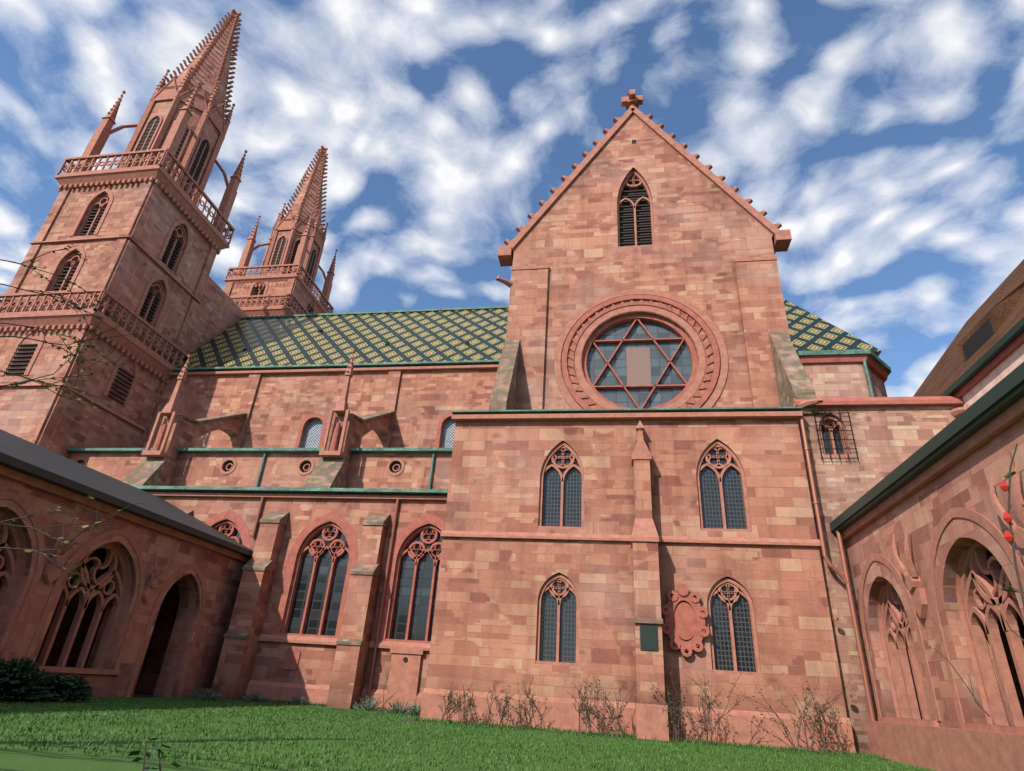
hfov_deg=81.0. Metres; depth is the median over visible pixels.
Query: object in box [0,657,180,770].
bush
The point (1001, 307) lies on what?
brown tile roof
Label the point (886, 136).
sky
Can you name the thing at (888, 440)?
minster rubble walls
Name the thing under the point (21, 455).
cloister slate roof
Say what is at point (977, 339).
dark interiors
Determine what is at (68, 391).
autumn tree leaves
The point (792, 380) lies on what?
minster mossy weatherings
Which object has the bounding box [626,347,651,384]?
rose figure panel
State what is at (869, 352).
minster copper roofing
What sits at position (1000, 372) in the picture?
wall
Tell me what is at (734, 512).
leaded glazing grid
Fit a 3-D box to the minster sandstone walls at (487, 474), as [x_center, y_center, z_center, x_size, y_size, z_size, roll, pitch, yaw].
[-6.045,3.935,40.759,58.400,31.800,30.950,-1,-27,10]
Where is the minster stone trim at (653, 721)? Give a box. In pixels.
[75,89,969,753]
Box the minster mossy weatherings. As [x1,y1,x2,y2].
[122,332,818,645]
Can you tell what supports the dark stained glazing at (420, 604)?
on the minster sandstone walls at (487, 474)
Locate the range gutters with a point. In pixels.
(1001, 396)
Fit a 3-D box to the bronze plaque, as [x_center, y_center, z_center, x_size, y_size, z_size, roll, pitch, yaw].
[4.350,8.021,19.048,0.540,0.730,0.035,-1,-27,10]
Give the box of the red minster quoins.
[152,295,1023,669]
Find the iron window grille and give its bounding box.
[812,409,858,460]
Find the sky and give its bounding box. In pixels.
[0,0,1023,396]
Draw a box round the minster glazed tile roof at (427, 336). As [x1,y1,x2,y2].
[174,299,881,367]
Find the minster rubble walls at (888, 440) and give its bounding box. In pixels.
[797,363,1023,754]
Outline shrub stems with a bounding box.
[142,443,1023,770]
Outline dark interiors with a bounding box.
[129,117,993,661]
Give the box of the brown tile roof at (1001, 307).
[913,259,1023,396]
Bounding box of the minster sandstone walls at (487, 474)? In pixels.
[69,114,846,717]
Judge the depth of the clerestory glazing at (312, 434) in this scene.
41.99 m
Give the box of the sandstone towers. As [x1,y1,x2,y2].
[0,18,323,457]
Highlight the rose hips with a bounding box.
[1000,480,1012,541]
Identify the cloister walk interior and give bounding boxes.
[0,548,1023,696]
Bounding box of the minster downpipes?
[251,413,875,720]
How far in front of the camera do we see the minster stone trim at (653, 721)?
23.28 m
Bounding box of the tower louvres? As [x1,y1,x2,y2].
[5,120,651,403]
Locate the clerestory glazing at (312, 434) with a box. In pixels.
[302,419,455,447]
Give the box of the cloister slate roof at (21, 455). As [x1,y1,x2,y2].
[0,429,252,557]
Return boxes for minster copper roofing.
[67,242,891,494]
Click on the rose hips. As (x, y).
(1007, 518)
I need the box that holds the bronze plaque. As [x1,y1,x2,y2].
[640,625,657,650]
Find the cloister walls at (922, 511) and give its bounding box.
[0,417,1023,728]
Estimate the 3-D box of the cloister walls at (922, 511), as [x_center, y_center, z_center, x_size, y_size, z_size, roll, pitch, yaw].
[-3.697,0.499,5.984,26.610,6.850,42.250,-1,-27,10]
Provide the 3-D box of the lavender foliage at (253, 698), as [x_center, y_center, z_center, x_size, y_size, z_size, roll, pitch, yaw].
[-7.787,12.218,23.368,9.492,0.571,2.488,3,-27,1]
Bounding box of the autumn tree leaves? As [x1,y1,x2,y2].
[10,244,156,592]
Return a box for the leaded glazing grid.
[540,448,755,671]
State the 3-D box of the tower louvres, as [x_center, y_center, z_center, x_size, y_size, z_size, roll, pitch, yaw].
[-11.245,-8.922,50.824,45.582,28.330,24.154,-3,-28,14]
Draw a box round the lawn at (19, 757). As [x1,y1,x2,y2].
[0,697,935,770]
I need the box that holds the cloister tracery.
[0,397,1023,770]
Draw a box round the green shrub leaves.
[385,471,1023,742]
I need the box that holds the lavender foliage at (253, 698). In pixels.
[185,686,420,714]
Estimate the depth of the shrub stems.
17.78 m
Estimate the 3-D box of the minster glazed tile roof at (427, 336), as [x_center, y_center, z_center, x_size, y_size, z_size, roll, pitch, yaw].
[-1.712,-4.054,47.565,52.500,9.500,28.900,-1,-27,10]
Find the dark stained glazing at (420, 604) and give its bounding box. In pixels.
[82,422,843,640]
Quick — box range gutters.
[829,317,1023,533]
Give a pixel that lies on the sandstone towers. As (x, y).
(146, 215)

